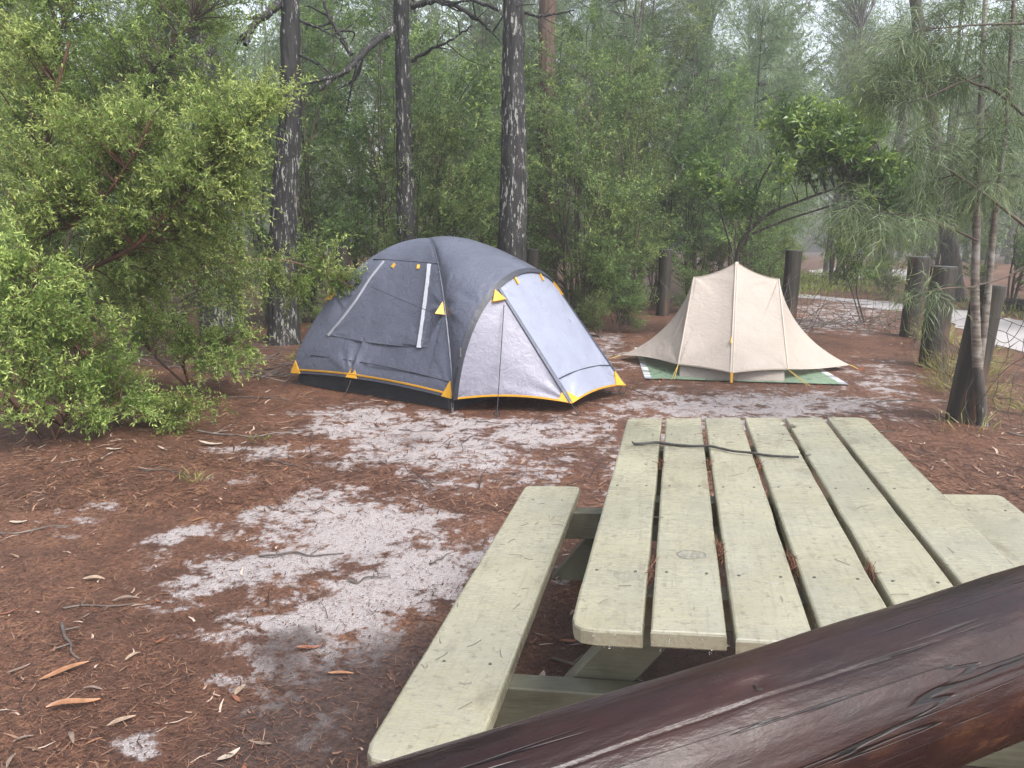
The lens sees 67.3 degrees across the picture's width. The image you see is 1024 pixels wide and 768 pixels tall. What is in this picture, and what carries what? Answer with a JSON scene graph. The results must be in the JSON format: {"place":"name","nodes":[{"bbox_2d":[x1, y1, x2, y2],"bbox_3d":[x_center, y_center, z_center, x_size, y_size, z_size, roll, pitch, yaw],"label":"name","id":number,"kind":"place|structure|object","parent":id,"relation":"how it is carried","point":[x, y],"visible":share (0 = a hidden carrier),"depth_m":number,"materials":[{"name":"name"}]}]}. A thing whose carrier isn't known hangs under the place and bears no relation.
{"place":"outdoors","nodes":[
{"label":"outdoors","id":0,"kind":"place"},
{"bbox_2d":[0,246,1023,767],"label":"ground","id":1,"kind":"structure","parent":0,"point":[372,548],"depth_m":4.24,"materials":[{"name":"soil"}]},
{"bbox_2d":[0,2,142,264],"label":"tea tree","id":2,"kind":"object","parent":1,"relation":"on","point":[14,126],"visible":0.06,"depth_m":11.17,"materials":[{"name":"green plant"}]},
{"bbox_2d":[0,204,166,444],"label":"leafy shrub","id":3,"kind":"object","parent":1,"relation":"on","point":[83,381],"visible":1,"depth_m":5.60,"materials":[{"name":"green plant"}]},
{"bbox_2d":[54,5,190,327],"bbox_3d":[-5.781,-3.194,11.877,2.354,4.874,2.913,-5,12,-25],"label":"tea tree","id":4,"kind":"object","parent":1,"relation":"on","point":[100,53],"visible":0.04,"depth_m":11.51,"materials":[{"name":"green plant"}]},
{"bbox_2d":[0,0,284,370],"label":"tall shrub","id":5,"kind":"object","parent":1,"relation":"on","point":[198,11],"visible":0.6,"depth_m":8.00,"materials":[{"name":"green plant"}]},
{"bbox_2d":[0,180,287,361],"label":"tall shrub","id":6,"kind":"object","parent":1,"relation":"on","point":[54,243],"visible":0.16,"depth_m":8.92,"materials":[{"name":"green plant"}]},
{"bbox_2d":[66,353,237,440],"bbox_3d":[-3.020,0.087,6.353,1.249,0.658,1.319,-7,14,-34],"label":"leafy shrub","id":7,"kind":"object","parent":1,"relation":"on","point":[173,401],"visible":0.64,"depth_m":6.20,"materials":[{"name":"green plant"}]},
{"bbox_2d":[58,324,299,372],"bbox_3d":[-3.807,-0.455,9.604,4.912,0.307,2.303,1,11,0],"label":"brushwood","id":8,"kind":"object","parent":1,"relation":"on","point":[269,356],"visible":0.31,"depth_m":9.25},
{"bbox_2d":[0,0,368,411],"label":"leafy shrub","id":9,"kind":"object","parent":1,"relation":"on","point":[185,221],"visible":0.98,"depth_m":6.01,"materials":[{"name":"green plant"}]},
{"bbox_2d":[111,0,259,216],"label":"she oak","id":10,"kind":"object","parent":1,"relation":"on","point":[218,50],"visible":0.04,"depth_m":15.10,"materials":[{"name":"green plant"}]},
{"bbox_2d":[118,284,272,386],"bbox_3d":[-3.087,-0.435,7.518,1.554,1.094,1.098,1,11,0],"label":"leafy shrub","id":11,"kind":"object","parent":1,"relation":"on","point":[186,336],"visible":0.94,"depth_m":7.46,"materials":[{"name":"green plant"}]},
{"bbox_2d":[187,0,246,337],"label":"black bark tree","id":12,"kind":"object","parent":1,"relation":"on","point":[207,323],"visible":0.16,"depth_m":11.52,"materials":[{"name":"plant"}]},
{"bbox_2d":[149,356,298,381],"bbox_3d":[-2.967,-0.197,8.623,1.706,0.186,1.324,5,12,22],"label":"brushwood","id":13,"kind":"object","parent":1,"relation":"on","point":[284,374],"visible":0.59,"depth_m":8.52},
{"bbox_2d":[157,22,360,320],"bbox_3d":[-4.085,-3.481,12.823,3.497,5.089,2.137,5,12,23],"label":"tea tree","id":14,"kind":"object","parent":1,"relation":"on","point":[315,153],"visible":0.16,"depth_m":12.65,"materials":[{"name":"green plant"}]},
{"bbox_2d":[237,243,313,328],"bbox_3d":[-3.978,-1.611,12.721,1.492,1.436,1.015,3,11,11],"label":"shrub","id":15,"kind":"object","parent":1,"relation":"on","point":[257,272],"visible":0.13,"depth_m":12.62,"materials":[{"name":"green plant"}]},
{"bbox_2d":[238,0,363,288],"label":"gum tree","id":16,"kind":"object","parent":1,"relation":"on","point":[304,103],"depth_m":19.61,"materials":[{"name":"green plant"}]},
{"bbox_2d":[236,0,365,345],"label":"black bark tree","id":17,"kind":"object","parent":1,"relation":"on","point":[285,182],"visible":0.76,"depth_m":10.42,"materials":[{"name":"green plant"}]},
{"bbox_2d":[233,0,396,322],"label":"tea tree","id":18,"kind":"object","parent":1,"relation":"on","point":[317,52],"visible":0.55,"depth_m":12.84,"materials":[{"name":"green plant"}]},
{"bbox_2d":[231,0,415,299],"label":"she oak","id":19,"kind":"object","parent":1,"relation":"on","point":[276,66],"visible":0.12,"depth_m":16.14,"materials":[{"name":"green plant"}]},
{"bbox_2d":[297,65,395,277],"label":"tea tree","id":20,"kind":"object","parent":1,"relation":"on","point":[359,190],"visible":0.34,"depth_m":14.01,"materials":[{"name":"green plant"}]},
{"bbox_2d":[322,0,431,246],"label":"gum tree","id":21,"kind":"object","parent":1,"relation":"on","point":[357,45],"visible":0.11,"depth_m":25.35,"materials":[{"name":"green plant"}]},
{"bbox_2d":[297,0,471,270],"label":"tea tree","id":22,"kind":"object","parent":1,"relation":"on","point":[364,134],"visible":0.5,"depth_m":13.06,"materials":[{"name":"green plant"}]},
{"bbox_2d":[304,0,492,250],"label":"she oak","id":23,"kind":"object","parent":1,"relation":"on","point":[371,93],"visible":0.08,"depth_m":16.74,"materials":[{"name":"green plant"}]},
{"bbox_2d":[284,0,535,243],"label":"black bark tree","id":24,"kind":"object","parent":1,"relation":"on","point":[405,188],"visible":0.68,"depth_m":11.12,"materials":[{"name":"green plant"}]},
{"bbox_2d":[347,8,491,259],"bbox_3d":[-1.937,-4.300,15.113,3.495,5.861,2.690,4,12,15],"label":"tea tree","id":25,"kind":"object","parent":1,"relation":"on","point":[413,68],"visible":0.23,"depth_m":14.63,"materials":[{"name":"green plant"}]},
{"bbox_2d":[370,96,498,255],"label":"tea tree","id":26,"kind":"object","parent":1,"relation":"on","point":[429,183],"visible":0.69,"depth_m":11.70,"materials":[{"name":"green plant"}]},
{"bbox_2d":[347,0,531,238],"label":"gum tree","id":27,"kind":"object","parent":1,"relation":"on","point":[413,12],"visible":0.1,"depth_m":20.18,"materials":[{"name":"green plant"}]},
{"bbox_2d":[391,33,537,243],"bbox_3d":[-0.724,-3.246,12.800,2.278,4.717,2.819,1,11,4],"label":"tea tree","id":28,"kind":"object","parent":1,"relation":"on","point":[479,88],"visible":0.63,"depth_m":12.24,"materials":[{"name":"green plant"}]},
{"bbox_2d":[282,236,654,416],"bbox_3d":[-0.399,-0.697,7.812,3.444,1.573,2.113,8,13,32],"label":"dome tent","id":29,"kind":"object","parent":1,"relation":"on","point":[417,321],"visible":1,"depth_m":7.34,"materials":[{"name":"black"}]},
{"bbox_2d":[419,0,535,231],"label":"gum tree","id":30,"kind":"object","parent":1,"relation":"on","point":[469,20],"visible":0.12,"depth_m":26.06,"materials":[{"name":"green plant"}]},
{"bbox_2d":[419,0,562,243],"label":"she oak","id":31,"kind":"object","parent":1,"relation":"on","point":[498,31],"visible":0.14,"depth_m":17.84,"materials":[{"name":"green plant"}]},
{"bbox_2d":[446,104,550,246],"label":"tea tree","id":32,"kind":"object","parent":1,"relation":"on","point":[491,233],"visible":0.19,"depth_m":13.98,"materials":[{"name":"green plant"}]},
{"bbox_2d":[453,111,554,247],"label":"tea tree","id":33,"kind":"object","parent":1,"relation":"on","point":[534,142],"visible":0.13,"depth_m":14.93,"materials":[{"name":"green plant"}]},
{"bbox_2d":[435,0,573,261],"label":"black bark tree","id":34,"kind":"object","parent":1,"relation":"on","point":[512,239],"visible":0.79,"depth_m":10.31,"materials":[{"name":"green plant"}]},
{"bbox_2d":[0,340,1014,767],"bbox_3d":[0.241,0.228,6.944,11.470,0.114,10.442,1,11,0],"label":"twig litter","id":35,"kind":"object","parent":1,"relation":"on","point":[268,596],"visible":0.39,"depth_m":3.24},
{"bbox_2d":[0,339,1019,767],"bbox_3d":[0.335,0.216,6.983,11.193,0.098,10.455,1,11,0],"label":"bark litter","id":36,"kind":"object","parent":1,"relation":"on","point":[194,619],"visible":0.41,"depth_m":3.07,"materials":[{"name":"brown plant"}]},
{"bbox_2d":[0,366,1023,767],"bbox_3d":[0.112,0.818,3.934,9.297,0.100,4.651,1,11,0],"label":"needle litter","id":37,"kind":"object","parent":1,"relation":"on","point":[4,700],"visible":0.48,"depth_m":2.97,"materials":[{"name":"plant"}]},
{"bbox_2d":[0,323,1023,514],"bbox_3d":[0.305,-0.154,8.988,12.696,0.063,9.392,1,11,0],"label":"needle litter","id":38,"kind":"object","parent":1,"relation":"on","point":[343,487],"visible":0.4,"depth_m":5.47,"materials":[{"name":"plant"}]},
{"bbox_2d":[0,324,1023,477],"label":"bark litter","id":39,"kind":"object","parent":1,"relation":"on","point":[135,441],"visible":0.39,"depth_m":6.23,"materials":[{"name":"brown plant"}]},
{"bbox_2d":[1,324,1023,499],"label":"twig litter","id":40,"kind":"object","parent":1,"relation":"on","point":[480,432],"visible":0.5,"depth_m":5.63,"materials":[{"name":"wood"}]},
{"bbox_2d":[1,0,1023,264],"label":"woodland","id":41,"kind":"object","parent":1,"relation":"on","point":[803,232],"depth_m":47.06,"materials":[{"name":"plant"}]},
{"bbox_2d":[471,32,573,257],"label":"tea tree","id":42,"kind":"object","parent":1,"relation":"on","point":[527,78],"visible":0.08,"depth_m":15.79,"materials":[{"name":"green plant"}]},
{"bbox_2d":[534,0,557,284],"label":"rough bark tree","id":43,"kind":"object","parent":1,"relation":"on","point":[544,6],"visible":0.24,"depth_m":15.14,"materials":[{"name":"brown plant"}]},
{"bbox_2d":[497,0,622,271],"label":"she oak","id":44,"kind":"object","parent":1,"relation":"on","point":[556,20],"visible":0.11,"depth_m":18.85,"materials":[{"name":"green plant"}]},
{"bbox_2d":[478,48,667,311],"bbox_3d":[0.998,-3.514,13.918,3.318,4.828,2.028,4,12,17],"label":"tea tree","id":45,"kind":"object","parent":1,"relation":"on","point":[560,249],"visible":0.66,"depth_m":13.81,"materials":[{"name":"green plant"}]},
{"bbox_2d":[562,248,601,322],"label":"shrub","id":46,"kind":"object","parent":1,"relation":"on","point":[580,297],"visible":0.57,"depth_m":12.89,"materials":[{"name":"green plant"}]},
{"bbox_2d":[500,1,678,316],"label":"tea tree","id":47,"kind":"object","parent":1,"relation":"on","point":[570,42],"visible":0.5,"depth_m":14.12,"materials":[{"name":"green plant"}]},
{"bbox_2d":[574,289,612,337],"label":"shrub","id":48,"kind":"object","parent":1,"relation":"on","point":[593,301],"visible":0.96,"depth_m":11.88,"materials":[{"name":"green plant"}]},
{"bbox_2d":[525,73,678,329],"bbox_3d":[1.348,-2.860,12.337,2.852,4.150,1.743,11,15,43],"label":"tea tree","id":49,"kind":"object","parent":1,"relation":"on","point":[595,261],"visible":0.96,"depth_m":12.20,"materials":[{"name":"green plant"}]},
{"bbox_2d":[549,99,671,325],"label":"tea tree","id":50,"kind":"object","parent":1,"relation":"on","point":[619,183],"visible":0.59,"depth_m":13.07,"materials":[{"name":"green plant"}]},
{"bbox_2d":[531,0,694,303],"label":"she oak","id":51,"kind":"object","parent":1,"relation":"on","point":[634,26],"visible":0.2,"depth_m":16.62,"materials":[{"name":"green plant"}]},
{"bbox_2d":[528,16,701,273],"bbox_3d":[1.894,-4.493,16.069,3.547,5.949,2.731,-6,13,-31],"label":"tea tree","id":52,"kind":"object","parent":1,"relation":"on","point":[613,46],"visible":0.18,"depth_m":15.76,"materials":[{"name":"green plant"}]},
{"bbox_2d":[591,258,655,332],"bbox_3d":[1.878,-1.435,12.406,1.228,1.302,0.744,-4,12,-24],"label":"shrub","id":53,"kind":"object","parent":1,"relation":"on","point":[633,301],"visible":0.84,"depth_m":12.41,"materials":[{"name":"green plant"}]},
{"bbox_2d":[571,43,689,302],"bbox_3d":[2.212,-3.915,15.052,2.387,5.201,3.101,-10,15,-42],"label":"tea tree","id":54,"kind":"object","parent":1,"relation":"on","point":[640,68],"visible":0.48,"depth_m":14.52,"materials":[{"name":"green plant"}]},
{"bbox_2d":[567,0,721,216],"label":"gum tree","id":55,"kind":"object","parent":1,"relation":"on","point":[618,5],"visible":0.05,"depth_m":21.31,"materials":[{"name":"green plant"}]},
{"bbox_2d":[587,0,719,301],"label":"tea tree","id":56,"kind":"object","parent":1,"relation":"on","point":[703,25],"visible":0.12,"depth_m":16.50,"materials":[{"name":"green plant"}]},
{"bbox_2d":[656,249,672,315],"bbox_3d":[3.005,-1.962,15.202,0.268,1.376,0.263,1,11,0],"label":"bollard","id":57,"kind":"object","parent":1,"relation":"on","point":[664,277],"visible":0.9,"depth_m":15.10,"materials":[{"name":"grey wood"}]},
{"bbox_2d":[623,93,705,306],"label":"tea tree","id":58,"kind":"object","parent":1,"relation":"on","point":[654,268],"visible":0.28,"depth_m":16.55,"materials":[{"name":"green plant"}]},
{"bbox_2d":[602,0,758,294],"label":"she oak","id":59,"kind":"object","parent":1,"relation":"on","point":[672,47],"visible":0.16,"depth_m":18.38,"materials":[{"name":"green plant"}]},
{"bbox_2d":[365,565,1023,767],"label":"log rail","id":60,"kind":"object","parent":1,"relation":"on","point":[934,680],"visible":1,"depth_m":0.65,"materials":[{"name":"brown wood"}]},
{"bbox_2d":[367,417,1023,767],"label":"picnic table","id":61,"kind":"object","parent":1,"relation":"on","point":[907,526],"visible":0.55,"depth_m":2.22,"materials":[{"name":"paint"}]},
{"bbox_2d":[632,441,798,457],"bbox_3d":[0.810,0.262,3.111,0.674,0.056,0.061,7,13,29],"label":"stick","id":62,"kind":"object","parent":61,"relation":"on","point":[711,446],"visible":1,"depth_m":3.13,"materials":[{"name":"wood"}]},
{"bbox_2d":[646,52,754,294],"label":"tea tree","id":63,"kind":"object","parent":1,"relation":"on","point":[688,142],"visible":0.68,"depth_m":15.27,"materials":[{"name":"green plant"}]},
{"bbox_2d":[669,222,742,308],"bbox_3d":[3.757,-2.352,15.693,1.786,1.894,1.082,-5,13,-27],"label":"shrub","id":64,"kind":"object","parent":1,"relation":"on","point":[692,273],"visible":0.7,"depth_m":15.63,"materials":[{"name":"green plant"}]},
{"bbox_2d":[631,0,782,276],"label":"she oak","id":65,"kind":"object","parent":1,"relation":"on","point":[680,71],"visible":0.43,"depth_m":16.58,"materials":[{"name":"green plant"}]},
{"bbox_2d":[663,86,766,285],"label":"tea tree","id":66,"kind":"object","parent":1,"relation":"on","point":[710,260],"visible":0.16,"depth_m":18.85,"materials":[{"name":"green plant"}]},
{"bbox_2d":[656,18,774,270],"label":"tea tree","id":67,"kind":"object","parent":1,"relation":"on","point":[720,267],"visible":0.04,"depth_m":19.77,"materials":[{"name":"green plant"}]},
{"bbox_2d":[657,0,786,235],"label":"gum tree","id":68,"kind":"object","parent":1,"relation":"on","point":[703,4],"visible":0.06,"depth_m":24.17,"materials":[{"name":"green plant"}]},
{"bbox_2d":[660,77,809,276],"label":"tea tree","id":69,"kind":"object","parent":1,"relation":"on","point":[753,169],"visible":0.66,"depth_m":15.24,"materials":[{"name":"green plant"}]},
{"bbox_2d":[610,262,862,387],"bbox_3d":[2.671,-0.806,9.252,2.658,1.296,2.670,-8,14,-37],"label":"ridge tent","id":70,"kind":"object","parent":1,"relation":"on","point":[735,321],"visible":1,"depth_m":8.97,"materials":[{"name":"beige fabric"}]},
{"bbox_2d":[634,347,846,383],"bbox_3d":[2.698,-0.260,9.630,2.190,0.007,2.400,2,11,6],"label":"groundsheet","id":71,"kind":"object","parent":1,"relation":"on","point":[667,369],"visible":0.28,"depth_m":8.89,"materials":[{"name":"green"}]},
{"bbox_2d":[708,4,798,268],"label":"she oak","id":72,"kind":"object","parent":1,"relation":"on","point":[761,96],"visible":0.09,"depth_m":21.35,"materials":[{"name":"green plant"}]},
{"bbox_2d":[713,0,807,245],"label":"gum tree","id":73,"kind":"object","parent":1,"relation":"on","point":[746,3],"visible":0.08,"depth_m":37.09,"materials":[{"name":"green plant"}]},
{"bbox_2d":[708,108,820,274],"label":"tea tree","id":74,"kind":"object","parent":1,"relation":"on","point":[766,221],"visible":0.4,"depth_m":16.67,"materials":[{"name":"green plant"}]},
{"bbox_2d":[740,222,805,277],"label":"shrub","id":75,"kind":"object","parent":1,"relation":"on","point":[785,248],"visible":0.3,"depth_m":15.69,"materials":[{"name":"green plant"}]},
{"bbox_2d":[702,0,852,265],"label":"she oak","id":76,"kind":"object","parent":1,"relation":"on","point":[779,36],"visible":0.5,"depth_m":17.14,"materials":[{"name":"green plant"}]},
{"bbox_2d":[782,250,801,320],"bbox_3d":[5.045,-1.709,13.924,0.297,1.416,0.292,1,11,0],"label":"bollard","id":77,"kind":"object","parent":1,"relation":"on","point":[792,265],"visible":0.69,"depth_m":13.78,"materials":[{"name":"grey wood"}]},
{"bbox_2d":[742,25,846,279],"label":"she oak","id":78,"kind":"object","parent":1,"relation":"on","point":[809,185],"visible":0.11,"depth_m":23.35,"materials":[{"name":"green plant"}]},
{"bbox_2d":[736,0,870,259],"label":"gum tree","id":79,"kind":"object","parent":1,"relation":"on","point":[802,32],"visible":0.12,"depth_m":26.85,"materials":[{"name":"green plant"}]},
{"bbox_2d":[672,83,948,262],"bbox_3d":[4.092,-2.407,11.082,3.924,3.739,1.987,7,13,28],"label":"glossy shrub","id":80,"kind":"object","parent":1,"relation":"on","point":[823,147],"visible":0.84,"depth_m":10.70,"materials":[{"name":"green plant"}]},
{"bbox_2d":[796,78,880,284],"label":"tea tree","id":81,"kind":"object","parent":1,"relation":"on","point":[838,229],"visible":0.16,"depth_m":25.00,"materials":[{"name":"green plant"}]},
{"bbox_2d":[798,272,903,333],"bbox_3d":[5.759,-1.410,13.210,0.139,0.948,1.991,-9,15,-40],"label":"wire netting","id":82,"kind":"object","parent":1,"relation":"on","point":[852,300],"visible":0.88,"depth_m":13.15,"materials":[{"name":"grey metal"}]},
{"bbox_2d":[805,0,908,272],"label":"gum tree","id":83,"kind":"object","parent":1,"relation":"on","point":[860,10],"visible":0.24,"depth_m":26.82,"materials":[{"name":"green plant"}]},
{"bbox_2d":[805,8,915,279],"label":"she oak","id":84,"kind":"object","parent":1,"relation":"on","point":[831,265],"visible":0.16,"depth_m":24.57,"materials":[{"name":"green plant"}]},
{"bbox_2d":[802,0,923,273],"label":"gum tree","id":85,"kind":"object","parent":1,"relation":"on","point":[825,266],"visible":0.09,"depth_m":30.64,"materials":[{"name":"green plant"}]},
{"bbox_2d":[818,0,908,221],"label":"gum tree","id":86,"kind":"object","parent":1,"relation":"on","point":[870,19],"visible":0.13,"depth_m":33.44,"materials":[{"name":"green plant"}]},
{"bbox_2d":[818,217,917,322],"bbox_3d":[6.075,-2.071,13.519,1.387,2.166,1.224,-2,11,-11],"label":"glossy shrub","id":87,"kind":"object","parent":1,"relation":"on","point":[853,266],"visible":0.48,"depth_m":13.54,"materials":[{"name":"green plant"}]},
{"bbox_2d":[821,0,938,213],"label":"gum tree","id":88,"kind":"object","parent":1,"relation":"on","point":[905,20],"visible":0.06,"depth_m":37.31,"materials":[{"name":"green plant"}]},
{"bbox_2d":[796,294,964,332],"bbox_3d":[6.393,-1.377,13.872,4.062,0.663,2.697,8,13,31],"label":"brushwood","id":89,"kind":"object","parent":1,"relation":"on","point":[870,326],"visible":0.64,"depth_m":13.71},
{"bbox_2d":[879,251,905,299],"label":"shrub","id":90,"kind":"object","parent":1,"relation":"on","point":[892,279],"visible":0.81,"depth_m":19.58,"materials":[{"name":"green plant"}]},
{"bbox_2d":[770,267,1023,363],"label":"grass","id":91,"kind":"structure","parent":1,"relation":"on","point":[813,280],"depth_m":22.38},
{"bbox_2d":[791,0,1023,426],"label":"young she oak","id":92,"kind":"object","parent":1,"relation":"on","point":[909,71],"visible":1,"depth_m":6.05,"materials":[{"name":"green plant"}]},
{"bbox_2d":[899,256,930,337],"bbox_3d":[6.473,-1.358,12.354,0.338,1.367,0.325,1,11,0],"label":"bollard","id":93,"kind":"object","parent":1,"relation":"on","point":[917,264],"visible":0.67,"depth_m":12.22,"materials":[{"name":"brown wood"}]},
{"bbox_2d":[917,266,957,368],"bbox_3d":[5.266,-0.790,9.518,0.308,1.326,0.306,1,11,0],"label":"bollard","id":94,"kind":"object","parent":1,"relation":"on","point":[949,275],"visible":0.75,"depth_m":9.39,"materials":[{"name":"brown wood"}]},
{"bbox_2d":[909,0,967,301],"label":"black bark tree","id":95,"kind":"object","parent":1,"relation":"on","point":[948,258],"visible":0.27,"depth_m":18.71,"materials":[{"name":"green plant"}]},
{"bbox_2d":[930,307,958,390],"bbox_3d":[4.665,-0.350,8.203,0.124,0.787,2.868,5,12,22],"label":"wire netting","id":96,"kind":"object","parent":1,"relation":"on","point":[942,364],"visible":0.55,"depth_m":8.56,"materials":[{"name":"grey metal"}]},
{"bbox_2d":[888,122,1011,272],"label":"tea tree","id":97,"kind":"object","parent":1,"relation":"on","point":[929,250],"visible":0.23,"depth_m":19.94,"materials":[{"name":"green plant"}]},
{"bbox_2d":[895,0,1023,265],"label":"she oak","id":98,"kind":"object","parent":1,"relation":"on","point":[969,126],"visible":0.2,"depth_m":20.97,"materials":[{"name":"green plant"}]},
{"bbox_2d":[912,340,1017,375],"bbox_3d":[5.423,-0.317,9.225,1.186,0.491,1.286,9,14,37],"label":"grass tuft","id":99,"kind":"object","parent":1,"relation":"on","point":[951,365],"visible":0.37,"depth_m":9.14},
{"bbox_2d":[907,362,1023,399],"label":"grass tuft","id":100,"kind":"object","parent":1,"relation":"on","point":[942,386],"visible":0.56,"depth_m":8.06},
{"bbox_2d":[945,283,1006,423],"bbox_3d":[4.051,-0.229,6.733,0.252,1.286,0.264,5,11,-1],"label":"bollard","id":101,"kind":"object","parent":1,"relation":"on","point":[962,378],"visible":0.62,"depth_m":6.68,"materials":[{"name":"brown wood"}]},
{"bbox_2d":[944,7,1023,279],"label":"she oak","id":102,"kind":"object","parent":1,"relation":"on","point":[986,223],"visible":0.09,"depth_m":23.05,"materials":[{"name":"green plant"}]},
{"bbox_2d":[961,122,1023,310],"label":"tea tree","id":103,"kind":"object","parent":1,"relation":"on","point":[1018,264],"visible":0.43,"depth_m":16.65,"materials":[{"name":"green plant"}]},
{"bbox_2d":[2,0,1023,254],"label":"sky","id":104,"kind":"structure","parent":0,"point":[810,249],"materials":[{"name":"white"}]},
{"bbox_2d":[798,294,1023,351],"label":"sandy track","id":105,"kind":"structure","parent":0,"point":[1004,326],"depth_m":14.55,"materials":[{"name":"sand"}]},
{"bbox_2d":[960,228,1004,294],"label":"shrub","id":106,"kind":"object","parent":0,"point":[983,267],"visible":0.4,"depth_m":19.94,"materials":[{"name":"green plant"}]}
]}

